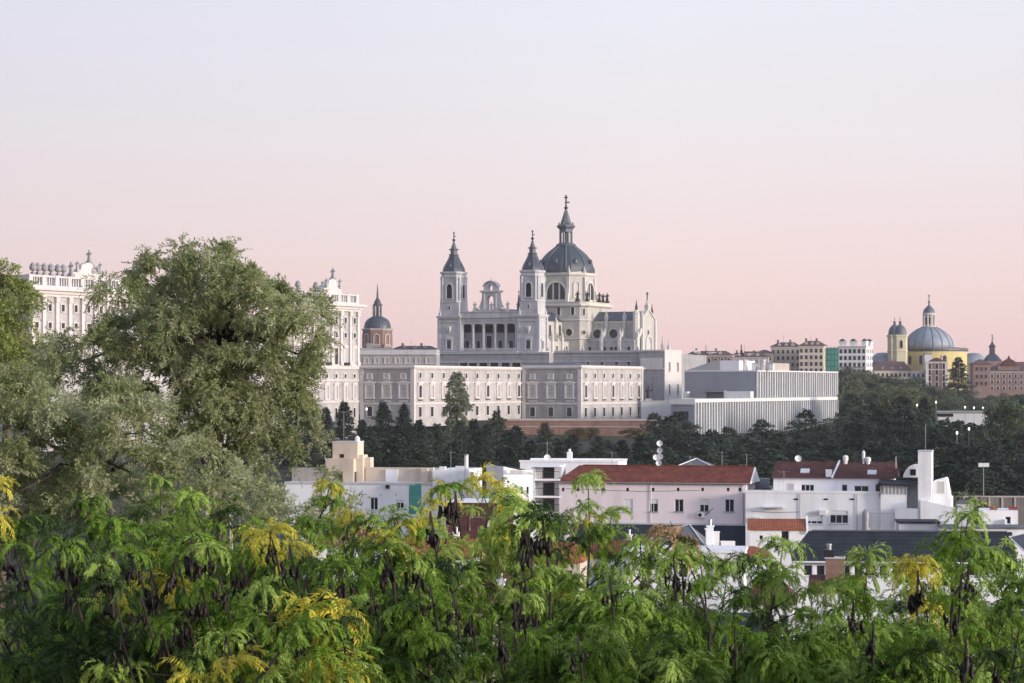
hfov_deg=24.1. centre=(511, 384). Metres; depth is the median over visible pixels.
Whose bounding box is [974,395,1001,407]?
broadleaf tree
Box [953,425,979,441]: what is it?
cedar
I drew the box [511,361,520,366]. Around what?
window
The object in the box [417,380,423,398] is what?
window
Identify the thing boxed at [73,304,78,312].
window
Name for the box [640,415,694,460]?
cedar
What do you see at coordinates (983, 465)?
street lamp
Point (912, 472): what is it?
window
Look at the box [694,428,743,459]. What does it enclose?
cedar
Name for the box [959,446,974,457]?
cedar
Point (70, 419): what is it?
tree
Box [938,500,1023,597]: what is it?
building
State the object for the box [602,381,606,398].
window
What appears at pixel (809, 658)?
locust tree
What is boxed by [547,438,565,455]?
conifer
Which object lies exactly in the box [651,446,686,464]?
cedar
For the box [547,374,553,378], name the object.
window
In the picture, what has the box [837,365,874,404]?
broadleaf tree
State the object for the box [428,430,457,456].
conifer
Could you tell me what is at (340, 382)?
palace
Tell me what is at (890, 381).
broadleaf tree
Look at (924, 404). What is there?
cedar
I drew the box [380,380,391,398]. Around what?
window
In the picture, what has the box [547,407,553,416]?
window
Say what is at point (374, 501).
window
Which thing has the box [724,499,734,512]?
window
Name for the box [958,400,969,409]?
broadleaf tree
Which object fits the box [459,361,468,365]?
window
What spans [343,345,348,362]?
window
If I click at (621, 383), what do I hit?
window
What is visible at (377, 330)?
domed chapel
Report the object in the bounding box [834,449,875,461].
cedar
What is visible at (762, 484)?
white yard house
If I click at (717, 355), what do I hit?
apartment building
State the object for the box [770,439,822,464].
cedar
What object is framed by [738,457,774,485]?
cedar
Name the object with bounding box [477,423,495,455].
conifer
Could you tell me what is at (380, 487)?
white flat house
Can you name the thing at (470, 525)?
red house
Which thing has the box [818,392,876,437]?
cedar
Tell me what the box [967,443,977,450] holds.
cedar
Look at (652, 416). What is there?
cedar
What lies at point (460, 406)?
poplar
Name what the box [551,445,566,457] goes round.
conifer
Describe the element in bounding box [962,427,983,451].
cedar
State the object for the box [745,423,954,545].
white terrace house
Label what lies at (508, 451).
conifer
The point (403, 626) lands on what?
locust tree
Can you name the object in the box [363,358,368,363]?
window
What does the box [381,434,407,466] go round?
conifer
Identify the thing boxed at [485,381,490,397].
window
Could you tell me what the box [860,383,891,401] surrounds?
broadleaf tree
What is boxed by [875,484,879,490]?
window
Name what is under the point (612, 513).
locust tree
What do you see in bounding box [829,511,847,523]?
window
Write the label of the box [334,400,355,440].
conifer
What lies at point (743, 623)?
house
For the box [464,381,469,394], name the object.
window
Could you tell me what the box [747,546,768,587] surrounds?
house
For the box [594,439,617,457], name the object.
conifer
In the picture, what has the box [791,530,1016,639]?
slate roof building
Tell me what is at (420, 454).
conifer
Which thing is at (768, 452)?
cedar
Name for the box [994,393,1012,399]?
broadleaf tree
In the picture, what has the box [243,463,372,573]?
tree
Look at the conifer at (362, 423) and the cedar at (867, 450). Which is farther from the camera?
the conifer at (362, 423)
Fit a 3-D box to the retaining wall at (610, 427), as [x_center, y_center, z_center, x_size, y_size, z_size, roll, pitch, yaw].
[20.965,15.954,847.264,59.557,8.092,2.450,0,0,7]
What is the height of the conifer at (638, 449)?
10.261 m
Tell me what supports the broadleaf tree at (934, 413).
on the ground
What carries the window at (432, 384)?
in the palace wing at (420, 391)
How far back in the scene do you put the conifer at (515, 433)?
599.27 m
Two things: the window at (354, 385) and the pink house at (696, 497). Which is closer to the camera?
the pink house at (696, 497)
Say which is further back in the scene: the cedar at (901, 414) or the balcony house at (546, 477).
the cedar at (901, 414)
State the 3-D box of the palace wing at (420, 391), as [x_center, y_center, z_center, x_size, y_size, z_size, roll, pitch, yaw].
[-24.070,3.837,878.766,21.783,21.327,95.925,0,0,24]
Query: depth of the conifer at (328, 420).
589.34 m
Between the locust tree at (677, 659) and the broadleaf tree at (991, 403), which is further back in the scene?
the broadleaf tree at (991, 403)
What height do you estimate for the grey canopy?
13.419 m
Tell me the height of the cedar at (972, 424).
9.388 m
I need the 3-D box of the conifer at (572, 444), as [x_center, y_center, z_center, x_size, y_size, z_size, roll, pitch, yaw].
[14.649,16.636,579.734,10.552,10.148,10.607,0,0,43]
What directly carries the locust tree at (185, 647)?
on the ground
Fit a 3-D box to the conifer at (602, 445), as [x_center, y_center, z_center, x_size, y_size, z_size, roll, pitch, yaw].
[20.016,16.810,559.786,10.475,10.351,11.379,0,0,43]
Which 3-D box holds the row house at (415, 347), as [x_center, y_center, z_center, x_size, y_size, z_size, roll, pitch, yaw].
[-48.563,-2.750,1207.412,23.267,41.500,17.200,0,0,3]
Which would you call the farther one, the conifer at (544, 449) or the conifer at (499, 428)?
the conifer at (499, 428)
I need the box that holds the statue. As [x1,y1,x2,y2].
[645,386,652,400]
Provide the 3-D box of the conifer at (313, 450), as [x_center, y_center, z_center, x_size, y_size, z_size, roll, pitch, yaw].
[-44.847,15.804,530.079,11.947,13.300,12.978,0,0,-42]
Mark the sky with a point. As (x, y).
(829, 171)
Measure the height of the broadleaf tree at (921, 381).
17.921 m
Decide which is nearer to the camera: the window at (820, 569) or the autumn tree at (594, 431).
the window at (820, 569)
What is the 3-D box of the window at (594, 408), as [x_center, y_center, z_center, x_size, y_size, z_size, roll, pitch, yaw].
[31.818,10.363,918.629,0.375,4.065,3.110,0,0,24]
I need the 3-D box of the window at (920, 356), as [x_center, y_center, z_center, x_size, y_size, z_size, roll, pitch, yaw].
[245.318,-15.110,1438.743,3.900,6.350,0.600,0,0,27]
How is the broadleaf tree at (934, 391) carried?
on the ground
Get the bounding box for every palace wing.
[359,365,522,426]
[521,362,644,418]
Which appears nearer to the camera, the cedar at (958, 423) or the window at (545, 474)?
the window at (545, 474)
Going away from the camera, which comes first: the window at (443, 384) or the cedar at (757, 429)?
the cedar at (757, 429)
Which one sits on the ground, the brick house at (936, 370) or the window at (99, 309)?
the brick house at (936, 370)
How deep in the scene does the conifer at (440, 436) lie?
579.28 m
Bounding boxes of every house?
[284,436,481,578]
[315,524,393,580]
[360,343,393,349]
[394,343,436,349]
[401,527,482,586]
[447,498,512,587]
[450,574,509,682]
[486,464,532,551]
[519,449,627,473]
[531,464,565,541]
[532,530,587,599]
[556,452,759,547]
[587,530,632,593]
[622,519,747,675]
[657,594,771,673]
[680,458,713,464]
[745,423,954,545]
[745,569,798,637]
[747,516,807,622]
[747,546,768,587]
[754,478,772,489]
[808,544,866,631]
[873,359,911,379]
[879,567,939,624]
[911,371,925,386]
[924,358,947,389]
[979,507,1017,523]
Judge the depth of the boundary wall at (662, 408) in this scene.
903.77 m
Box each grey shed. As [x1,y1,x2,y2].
[895,519,942,529]
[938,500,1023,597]
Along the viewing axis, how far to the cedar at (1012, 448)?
482.89 m
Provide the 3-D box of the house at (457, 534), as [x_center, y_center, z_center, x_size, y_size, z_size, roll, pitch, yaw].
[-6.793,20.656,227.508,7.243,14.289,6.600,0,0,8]
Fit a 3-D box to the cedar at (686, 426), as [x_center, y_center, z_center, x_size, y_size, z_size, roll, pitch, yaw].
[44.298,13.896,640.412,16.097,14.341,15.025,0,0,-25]
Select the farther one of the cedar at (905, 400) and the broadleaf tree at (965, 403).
the broadleaf tree at (965, 403)
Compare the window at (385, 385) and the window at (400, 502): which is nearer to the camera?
the window at (400, 502)
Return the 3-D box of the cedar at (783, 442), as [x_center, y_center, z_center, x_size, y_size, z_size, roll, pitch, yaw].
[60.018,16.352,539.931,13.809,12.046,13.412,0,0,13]
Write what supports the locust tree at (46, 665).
on the ground
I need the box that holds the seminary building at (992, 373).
[969,334,1023,399]
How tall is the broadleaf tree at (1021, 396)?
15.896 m
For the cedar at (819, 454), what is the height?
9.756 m
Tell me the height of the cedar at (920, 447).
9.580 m
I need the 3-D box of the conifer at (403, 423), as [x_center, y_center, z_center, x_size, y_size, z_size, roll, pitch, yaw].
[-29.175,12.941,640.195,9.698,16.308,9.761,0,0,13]
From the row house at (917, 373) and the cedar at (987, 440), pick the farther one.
the row house at (917, 373)
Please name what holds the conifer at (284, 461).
on the ground
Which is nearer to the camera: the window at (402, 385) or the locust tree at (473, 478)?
the locust tree at (473, 478)
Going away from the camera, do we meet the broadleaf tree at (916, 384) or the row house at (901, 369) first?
the broadleaf tree at (916, 384)
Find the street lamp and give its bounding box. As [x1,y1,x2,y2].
[978,463,988,495]
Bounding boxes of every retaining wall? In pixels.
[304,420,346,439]
[487,419,655,436]
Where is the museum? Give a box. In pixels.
[670,359,837,434]
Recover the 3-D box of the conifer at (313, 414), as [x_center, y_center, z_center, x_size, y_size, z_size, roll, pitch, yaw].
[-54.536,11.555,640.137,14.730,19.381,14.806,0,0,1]
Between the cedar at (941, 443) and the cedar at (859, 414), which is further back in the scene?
the cedar at (859, 414)
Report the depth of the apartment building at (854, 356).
1197.73 m
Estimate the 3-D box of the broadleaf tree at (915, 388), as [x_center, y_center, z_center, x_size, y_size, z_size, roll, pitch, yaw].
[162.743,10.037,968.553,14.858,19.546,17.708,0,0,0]
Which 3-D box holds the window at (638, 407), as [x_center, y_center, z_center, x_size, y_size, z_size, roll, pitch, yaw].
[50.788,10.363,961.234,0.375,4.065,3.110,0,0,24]
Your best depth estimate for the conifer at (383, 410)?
639.19 m
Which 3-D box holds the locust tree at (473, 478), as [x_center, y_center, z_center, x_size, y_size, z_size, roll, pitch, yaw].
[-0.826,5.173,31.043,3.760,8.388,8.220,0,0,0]
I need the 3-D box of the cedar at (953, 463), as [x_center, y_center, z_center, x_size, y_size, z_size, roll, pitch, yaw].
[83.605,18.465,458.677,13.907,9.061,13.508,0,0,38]
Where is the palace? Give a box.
[0,250,366,450]
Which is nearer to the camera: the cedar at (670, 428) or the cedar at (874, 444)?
the cedar at (874, 444)
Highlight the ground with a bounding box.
[5,410,1007,680]
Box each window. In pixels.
[47,303,52,311]
[47,321,52,328]
[60,304,65,312]
[60,322,65,329]
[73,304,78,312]
[73,322,78,329]
[86,305,91,313]
[98,305,102,313]
[315,382,320,399]
[324,382,330,399]
[325,344,329,361]
[333,382,339,399]
[334,345,338,364]
[334,407,337,417]
[342,382,348,399]
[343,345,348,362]
[351,382,357,399]
[352,332,356,338]
[352,345,356,365]
[353,407,355,417]
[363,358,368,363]
[363,380,375,398]
[366,373,372,378]
[366,406,372,416]
[369,497,378,510]
[373,358,378,363]
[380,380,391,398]
[383,373,389,378]
[384,358,388,363]
[394,358,399,363]
[396,500,403,508]
[397,380,408,398]
[400,373,406,378]
[404,358,409,363]
[414,358,419,363]
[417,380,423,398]
[418,406,422,417]
[425,358,430,363]
[429,380,435,398]
[430,406,434,416]
[441,380,446,398]
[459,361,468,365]
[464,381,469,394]
[469,361,477,365]
[474,381,480,397]
[475,405,478,415]
[478,361,487,366]
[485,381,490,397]
[486,405,489,415]
[489,361,498,366]
[496,381,501,397]
[500,361,510,366]
[506,381,511,397]
[507,404,510,414]
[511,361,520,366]
[516,381,521,397]
[517,404,520,414]
[526,381,537,398]
[529,374,535,378]
[529,407,535,416]
[543,467,553,477]
[543,483,553,494]
[543,499,553,510]
[545,381,555,398]
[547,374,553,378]
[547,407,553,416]
[563,381,574,398]
[566,374,571,378]
[566,407,572,416]
[583,381,588,398]
[584,407,587,417]
[593,381,597,398]
[593,407,596,416]
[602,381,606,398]
[602,407,605,416]
[611,381,615,398]
[611,406,614,416]
[619,381,624,397]
[620,406,622,416]
[623,499,633,512]
[628,381,632,397]
[628,406,631,415]
[636,381,641,397]
[637,406,640,415]
[648,499,658,512]
[673,499,683,512]
[678,564,688,578]
[700,499,709,512]
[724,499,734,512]
[778,614,788,627]
[781,531,788,540]
[788,483,793,489]
[801,484,813,490]
[802,565,811,576]
[805,513,823,524]
[816,565,824,574]
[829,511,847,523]
[842,484,846,490]
[845,565,849,574]
[854,486,868,490]
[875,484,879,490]
[907,355,912,364]
[909,469,916,475]
[918,355,921,364]
[936,481,944,493]
[942,354,946,361]
[1005,517,1010,523]
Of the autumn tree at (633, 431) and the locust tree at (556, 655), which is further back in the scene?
the autumn tree at (633, 431)
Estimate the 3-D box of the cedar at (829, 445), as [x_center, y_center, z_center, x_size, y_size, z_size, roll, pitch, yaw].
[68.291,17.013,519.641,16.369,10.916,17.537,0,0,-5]
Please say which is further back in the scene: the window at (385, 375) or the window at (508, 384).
the window at (508, 384)
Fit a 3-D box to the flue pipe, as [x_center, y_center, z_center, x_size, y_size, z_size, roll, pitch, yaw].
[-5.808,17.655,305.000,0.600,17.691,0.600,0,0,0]
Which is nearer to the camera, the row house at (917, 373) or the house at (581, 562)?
the house at (581, 562)
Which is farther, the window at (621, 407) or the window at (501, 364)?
the window at (501, 364)
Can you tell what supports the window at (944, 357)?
in the basilica
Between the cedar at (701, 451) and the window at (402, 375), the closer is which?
the cedar at (701, 451)
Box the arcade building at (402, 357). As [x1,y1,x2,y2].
[359,350,439,414]
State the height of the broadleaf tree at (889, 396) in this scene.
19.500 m
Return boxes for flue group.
[705,528,734,545]
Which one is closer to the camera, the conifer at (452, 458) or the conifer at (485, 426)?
the conifer at (452, 458)
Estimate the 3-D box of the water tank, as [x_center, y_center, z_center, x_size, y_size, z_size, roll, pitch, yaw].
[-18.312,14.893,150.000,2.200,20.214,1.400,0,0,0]
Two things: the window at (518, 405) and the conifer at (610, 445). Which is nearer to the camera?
the conifer at (610, 445)
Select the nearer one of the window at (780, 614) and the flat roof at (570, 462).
the window at (780, 614)
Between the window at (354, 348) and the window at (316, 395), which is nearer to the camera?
the window at (316, 395)
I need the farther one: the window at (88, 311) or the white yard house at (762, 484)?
the window at (88, 311)
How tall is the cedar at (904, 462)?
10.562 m
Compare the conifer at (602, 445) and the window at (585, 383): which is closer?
the conifer at (602, 445)
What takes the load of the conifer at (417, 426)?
on the ground
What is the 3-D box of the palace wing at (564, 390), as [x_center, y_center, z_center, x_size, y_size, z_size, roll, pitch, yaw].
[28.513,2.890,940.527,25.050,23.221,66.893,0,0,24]
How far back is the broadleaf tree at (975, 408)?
916.90 m
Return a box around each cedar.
[627,451,667,464]
[630,412,669,458]
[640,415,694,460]
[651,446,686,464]
[662,441,715,464]
[663,411,704,447]
[666,431,719,460]
[666,447,724,464]
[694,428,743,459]
[700,426,749,464]
[708,457,727,464]
[716,449,769,476]
[718,435,774,467]
[733,418,783,458]
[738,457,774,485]
[754,448,787,480]
[760,431,807,469]
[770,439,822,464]
[781,408,836,453]
[797,438,850,461]
[800,423,846,458]
[802,451,833,461]
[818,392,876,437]
[831,442,872,459]
[832,410,879,448]
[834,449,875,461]
[838,447,882,461]
[848,402,878,424]
[853,440,895,458]
[865,445,892,460]
[876,452,912,469]
[877,458,901,473]
[879,410,910,430]
[882,407,932,445]
[888,395,935,445]
[894,456,917,480]
[896,412,943,442]
[899,447,936,465]
[900,445,924,454]
[912,427,954,449]
[914,417,972,459]
[915,395,935,428]
[915,446,959,466]
[924,433,944,449]
[928,438,970,463]
[933,465,963,495]
[936,456,1006,495]
[938,458,980,494]
[939,357,979,398]
[941,419,979,446]
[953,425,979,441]
[954,465,1012,495]
[956,443,1019,473]
[957,460,1023,495]
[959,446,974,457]
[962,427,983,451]
[966,422,978,429]
[967,425,985,441]
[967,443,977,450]
[971,436,1008,462]
[971,445,990,462]
[980,398,1008,425]
[987,444,1023,466]
[991,464,1023,495]
[998,437,1010,452]
[998,465,1023,495]
[1001,431,1023,456]
[1017,398,1023,417]
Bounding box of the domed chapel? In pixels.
[362,283,392,347]
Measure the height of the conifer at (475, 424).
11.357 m
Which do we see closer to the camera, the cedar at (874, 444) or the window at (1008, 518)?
the window at (1008, 518)
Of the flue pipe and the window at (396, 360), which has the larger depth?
the window at (396, 360)
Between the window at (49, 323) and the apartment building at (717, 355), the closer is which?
the window at (49, 323)
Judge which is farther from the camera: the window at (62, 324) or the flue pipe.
the window at (62, 324)
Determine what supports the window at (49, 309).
in the palace
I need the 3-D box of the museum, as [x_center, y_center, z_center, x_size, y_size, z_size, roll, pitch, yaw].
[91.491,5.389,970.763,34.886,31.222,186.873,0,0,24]
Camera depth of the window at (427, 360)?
997.97 m
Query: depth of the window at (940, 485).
288.38 m
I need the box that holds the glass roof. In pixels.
[1009,533,1023,550]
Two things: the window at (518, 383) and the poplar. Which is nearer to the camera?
the poplar
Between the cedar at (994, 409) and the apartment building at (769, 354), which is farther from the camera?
the apartment building at (769, 354)
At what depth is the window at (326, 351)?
822.51 m
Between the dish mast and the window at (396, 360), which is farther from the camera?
the window at (396, 360)
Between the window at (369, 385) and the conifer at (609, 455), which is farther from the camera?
the window at (369, 385)
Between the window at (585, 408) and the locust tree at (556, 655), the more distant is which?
the window at (585, 408)
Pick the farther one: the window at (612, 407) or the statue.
the statue
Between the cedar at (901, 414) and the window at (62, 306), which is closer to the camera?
the cedar at (901, 414)
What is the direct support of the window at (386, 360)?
in the arcade building at (402, 357)
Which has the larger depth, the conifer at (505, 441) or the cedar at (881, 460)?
the conifer at (505, 441)
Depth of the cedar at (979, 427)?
642.93 m
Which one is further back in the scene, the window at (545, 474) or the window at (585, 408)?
the window at (585, 408)
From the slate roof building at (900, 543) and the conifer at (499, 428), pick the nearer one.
the slate roof building at (900, 543)
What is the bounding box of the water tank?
[205,495,232,549]
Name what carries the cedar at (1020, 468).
on the ground
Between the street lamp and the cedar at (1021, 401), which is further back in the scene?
the cedar at (1021, 401)
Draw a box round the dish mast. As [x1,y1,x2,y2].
[653,440,662,465]
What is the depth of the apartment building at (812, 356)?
1233.69 m
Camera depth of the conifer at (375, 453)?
499.27 m
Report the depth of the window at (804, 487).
293.56 m
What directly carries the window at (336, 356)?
in the palace
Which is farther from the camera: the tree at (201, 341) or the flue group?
the flue group
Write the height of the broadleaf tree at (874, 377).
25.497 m
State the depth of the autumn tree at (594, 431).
804.52 m
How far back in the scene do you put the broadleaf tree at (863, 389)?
1058.08 m
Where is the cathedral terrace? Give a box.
[440,336,706,400]
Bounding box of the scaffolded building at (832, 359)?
[825,347,838,381]
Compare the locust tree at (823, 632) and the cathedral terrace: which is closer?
the locust tree at (823, 632)
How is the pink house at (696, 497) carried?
on the ground
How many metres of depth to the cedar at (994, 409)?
687.97 m
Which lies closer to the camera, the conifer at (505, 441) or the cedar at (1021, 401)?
the conifer at (505, 441)
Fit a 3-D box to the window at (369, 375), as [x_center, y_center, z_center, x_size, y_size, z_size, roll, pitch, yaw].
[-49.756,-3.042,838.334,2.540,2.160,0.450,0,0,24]
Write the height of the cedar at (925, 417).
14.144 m
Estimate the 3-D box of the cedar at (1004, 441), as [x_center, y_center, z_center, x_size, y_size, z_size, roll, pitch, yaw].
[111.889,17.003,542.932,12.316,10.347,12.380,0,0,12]
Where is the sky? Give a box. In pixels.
[0,0,1023,361]
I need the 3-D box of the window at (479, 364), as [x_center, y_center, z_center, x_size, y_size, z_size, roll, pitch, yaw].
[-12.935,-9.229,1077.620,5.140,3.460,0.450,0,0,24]
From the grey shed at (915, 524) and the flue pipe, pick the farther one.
the flue pipe
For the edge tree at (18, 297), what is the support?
on the ground
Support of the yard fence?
on the ground
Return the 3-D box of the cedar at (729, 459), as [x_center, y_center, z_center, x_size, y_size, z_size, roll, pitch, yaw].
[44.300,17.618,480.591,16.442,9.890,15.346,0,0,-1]
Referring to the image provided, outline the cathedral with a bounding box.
[436,195,656,353]
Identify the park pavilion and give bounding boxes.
[936,411,986,426]
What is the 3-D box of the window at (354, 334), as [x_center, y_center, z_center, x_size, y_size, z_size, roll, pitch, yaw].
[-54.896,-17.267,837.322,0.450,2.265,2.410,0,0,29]
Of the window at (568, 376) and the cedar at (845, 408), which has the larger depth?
the window at (568, 376)
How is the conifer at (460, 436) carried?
on the ground
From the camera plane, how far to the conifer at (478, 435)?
559.41 m
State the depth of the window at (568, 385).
907.55 m
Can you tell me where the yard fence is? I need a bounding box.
[953,496,1023,523]
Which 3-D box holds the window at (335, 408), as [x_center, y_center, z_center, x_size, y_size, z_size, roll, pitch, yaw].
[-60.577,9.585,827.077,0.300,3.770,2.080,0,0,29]
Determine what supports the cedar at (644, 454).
on the ground
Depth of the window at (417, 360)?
997.97 m
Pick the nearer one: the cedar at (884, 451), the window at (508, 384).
the cedar at (884, 451)
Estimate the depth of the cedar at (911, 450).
493.88 m
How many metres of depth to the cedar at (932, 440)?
531.55 m
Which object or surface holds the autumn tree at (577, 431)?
on the ground
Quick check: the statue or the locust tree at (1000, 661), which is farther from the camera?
the statue
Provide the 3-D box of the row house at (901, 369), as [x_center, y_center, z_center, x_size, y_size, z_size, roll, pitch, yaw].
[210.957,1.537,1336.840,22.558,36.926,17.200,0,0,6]
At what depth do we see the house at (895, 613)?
149.90 m
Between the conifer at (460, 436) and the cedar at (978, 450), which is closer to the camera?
the cedar at (978, 450)
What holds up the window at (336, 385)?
in the palace
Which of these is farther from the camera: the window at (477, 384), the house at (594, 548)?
the window at (477, 384)
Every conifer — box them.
[267,408,314,466]
[282,392,321,460]
[284,427,321,480]
[310,429,339,467]
[314,407,337,467]
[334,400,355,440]
[352,419,378,460]
[361,430,387,466]
[368,400,401,459]
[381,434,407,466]
[390,403,413,457]
[400,419,435,463]
[404,438,438,467]
[417,423,457,467]
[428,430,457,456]
[434,440,463,467]
[446,419,471,463]
[461,418,481,453]
[465,429,492,468]
[471,445,501,489]
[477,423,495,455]
[479,410,508,458]
[482,444,519,492]
[494,429,518,458]
[497,425,537,466]
[515,439,543,465]
[533,422,559,457]
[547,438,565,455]
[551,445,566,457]
[563,433,582,457]
[580,451,593,457]
[587,435,608,457]
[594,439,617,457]
[603,439,634,464]
[606,453,618,457]
[629,435,651,463]
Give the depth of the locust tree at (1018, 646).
27.26 m
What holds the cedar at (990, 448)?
on the ground
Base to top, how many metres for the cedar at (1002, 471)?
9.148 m
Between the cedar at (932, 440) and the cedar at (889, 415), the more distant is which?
the cedar at (889, 415)
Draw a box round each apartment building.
[688,348,734,362]
[733,345,769,362]
[758,350,774,362]
[770,335,798,370]
[798,338,827,370]
[838,339,873,406]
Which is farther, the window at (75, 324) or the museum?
the museum
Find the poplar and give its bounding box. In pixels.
[441,371,475,438]
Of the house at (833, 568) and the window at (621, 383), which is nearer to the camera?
the house at (833, 568)
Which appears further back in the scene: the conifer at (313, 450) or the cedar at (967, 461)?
the conifer at (313, 450)
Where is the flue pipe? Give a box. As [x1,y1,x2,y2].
[464,454,468,497]
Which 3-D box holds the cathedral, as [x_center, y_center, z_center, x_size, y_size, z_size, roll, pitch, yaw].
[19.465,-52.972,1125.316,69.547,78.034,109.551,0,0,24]
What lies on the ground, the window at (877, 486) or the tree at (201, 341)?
the tree at (201, 341)
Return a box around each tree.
[0,257,66,670]
[0,358,290,593]
[0,466,233,682]
[0,486,191,682]
[21,231,345,546]
[67,485,375,682]
[188,478,376,681]
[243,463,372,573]
[248,478,504,682]
[376,462,584,682]
[440,469,665,682]
[540,505,728,680]
[560,434,571,444]
[562,427,590,439]
[578,521,826,682]
[580,427,601,439]
[617,427,644,440]
[714,533,997,682]
[794,620,845,644]
[834,495,1023,682]
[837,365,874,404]
[838,371,871,402]
[838,379,873,417]
[857,374,908,392]
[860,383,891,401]
[861,390,885,410]
[864,374,884,389]
[872,386,930,411]
[880,606,1023,668]
[887,384,921,401]
[901,378,925,391]
[906,376,927,386]
[908,386,925,396]
[912,389,940,410]
[924,386,951,397]
[926,408,942,424]
[930,397,963,410]
[934,388,964,406]
[950,487,986,523]
[958,396,979,407]
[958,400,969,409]
[968,405,984,410]
[973,396,1023,450]
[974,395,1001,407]
[977,399,997,407]
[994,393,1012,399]
[1012,394,1023,401]
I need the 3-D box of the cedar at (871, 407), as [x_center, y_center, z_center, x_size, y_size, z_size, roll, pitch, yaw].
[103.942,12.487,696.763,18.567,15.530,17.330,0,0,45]
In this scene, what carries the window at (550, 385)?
in the palace wing at (564, 390)
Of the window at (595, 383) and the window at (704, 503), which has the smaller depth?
the window at (704, 503)
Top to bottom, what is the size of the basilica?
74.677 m
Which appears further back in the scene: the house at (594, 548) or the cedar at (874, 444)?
the cedar at (874, 444)
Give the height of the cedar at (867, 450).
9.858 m
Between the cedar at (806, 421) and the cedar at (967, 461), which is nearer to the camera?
the cedar at (967, 461)
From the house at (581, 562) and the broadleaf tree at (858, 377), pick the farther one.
the broadleaf tree at (858, 377)
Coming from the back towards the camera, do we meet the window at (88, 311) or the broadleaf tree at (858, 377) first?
the broadleaf tree at (858, 377)
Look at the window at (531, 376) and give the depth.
913.78 m
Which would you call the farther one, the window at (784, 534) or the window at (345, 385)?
the window at (345, 385)
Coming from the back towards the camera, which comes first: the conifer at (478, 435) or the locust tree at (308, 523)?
the conifer at (478, 435)
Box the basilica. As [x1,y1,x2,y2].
[873,301,983,395]
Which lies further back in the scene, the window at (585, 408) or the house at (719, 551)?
the window at (585, 408)
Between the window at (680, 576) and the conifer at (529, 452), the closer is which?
the window at (680, 576)
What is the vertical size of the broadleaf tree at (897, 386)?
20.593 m
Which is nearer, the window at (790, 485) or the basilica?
the window at (790, 485)
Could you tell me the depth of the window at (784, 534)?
254.80 m
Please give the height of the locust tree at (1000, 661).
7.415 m
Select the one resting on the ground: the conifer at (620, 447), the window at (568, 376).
the conifer at (620, 447)
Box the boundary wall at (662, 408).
[641,401,670,425]
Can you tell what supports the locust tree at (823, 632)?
on the ground
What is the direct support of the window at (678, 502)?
in the pink house at (696, 497)
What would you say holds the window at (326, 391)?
in the palace
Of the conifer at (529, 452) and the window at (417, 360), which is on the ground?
the conifer at (529, 452)
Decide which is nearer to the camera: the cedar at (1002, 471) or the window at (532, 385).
the cedar at (1002, 471)
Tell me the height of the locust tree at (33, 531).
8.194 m
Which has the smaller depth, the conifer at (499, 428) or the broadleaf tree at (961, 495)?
the broadleaf tree at (961, 495)
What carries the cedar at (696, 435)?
on the ground
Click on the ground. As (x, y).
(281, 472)
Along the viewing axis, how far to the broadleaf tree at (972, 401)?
1088.39 m
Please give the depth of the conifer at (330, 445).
519.23 m
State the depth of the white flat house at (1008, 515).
284.89 m
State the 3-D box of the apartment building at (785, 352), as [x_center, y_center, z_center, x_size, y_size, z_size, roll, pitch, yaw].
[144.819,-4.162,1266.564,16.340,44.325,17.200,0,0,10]
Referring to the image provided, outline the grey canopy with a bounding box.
[641,524,704,544]
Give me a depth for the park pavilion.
788.76 m
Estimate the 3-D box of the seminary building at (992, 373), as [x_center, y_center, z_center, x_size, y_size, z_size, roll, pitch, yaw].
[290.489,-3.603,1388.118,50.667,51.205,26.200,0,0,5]
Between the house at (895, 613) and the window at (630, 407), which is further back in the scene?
the window at (630, 407)
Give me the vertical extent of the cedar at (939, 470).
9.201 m
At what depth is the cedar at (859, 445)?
532.62 m
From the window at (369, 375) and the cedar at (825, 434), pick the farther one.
the window at (369, 375)
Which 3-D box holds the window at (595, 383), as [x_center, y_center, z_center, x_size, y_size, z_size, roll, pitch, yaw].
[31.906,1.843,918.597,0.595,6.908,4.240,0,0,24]
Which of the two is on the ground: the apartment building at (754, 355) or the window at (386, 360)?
the apartment building at (754, 355)
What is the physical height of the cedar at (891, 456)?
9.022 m
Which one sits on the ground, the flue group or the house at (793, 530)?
the house at (793, 530)
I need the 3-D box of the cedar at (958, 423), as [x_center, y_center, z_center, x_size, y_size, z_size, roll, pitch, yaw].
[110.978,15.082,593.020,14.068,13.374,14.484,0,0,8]
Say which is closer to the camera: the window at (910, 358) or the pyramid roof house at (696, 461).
the pyramid roof house at (696, 461)
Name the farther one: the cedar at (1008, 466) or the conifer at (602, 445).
the conifer at (602, 445)
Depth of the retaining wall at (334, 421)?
685.17 m
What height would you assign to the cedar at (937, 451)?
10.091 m
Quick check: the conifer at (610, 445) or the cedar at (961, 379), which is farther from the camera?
the cedar at (961, 379)
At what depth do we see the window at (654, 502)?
297.39 m
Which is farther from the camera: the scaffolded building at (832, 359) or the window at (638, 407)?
the scaffolded building at (832, 359)
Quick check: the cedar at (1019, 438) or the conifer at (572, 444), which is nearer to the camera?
the cedar at (1019, 438)
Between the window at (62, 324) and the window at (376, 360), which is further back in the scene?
the window at (376, 360)
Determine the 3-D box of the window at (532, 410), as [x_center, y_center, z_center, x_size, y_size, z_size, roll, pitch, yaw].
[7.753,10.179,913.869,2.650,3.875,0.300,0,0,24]
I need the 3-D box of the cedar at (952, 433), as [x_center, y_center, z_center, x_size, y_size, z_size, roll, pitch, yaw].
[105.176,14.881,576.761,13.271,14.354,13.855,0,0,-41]
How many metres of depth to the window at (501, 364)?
1073.28 m
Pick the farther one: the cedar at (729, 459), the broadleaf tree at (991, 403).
the broadleaf tree at (991, 403)
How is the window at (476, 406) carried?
in the palace wing at (420, 391)

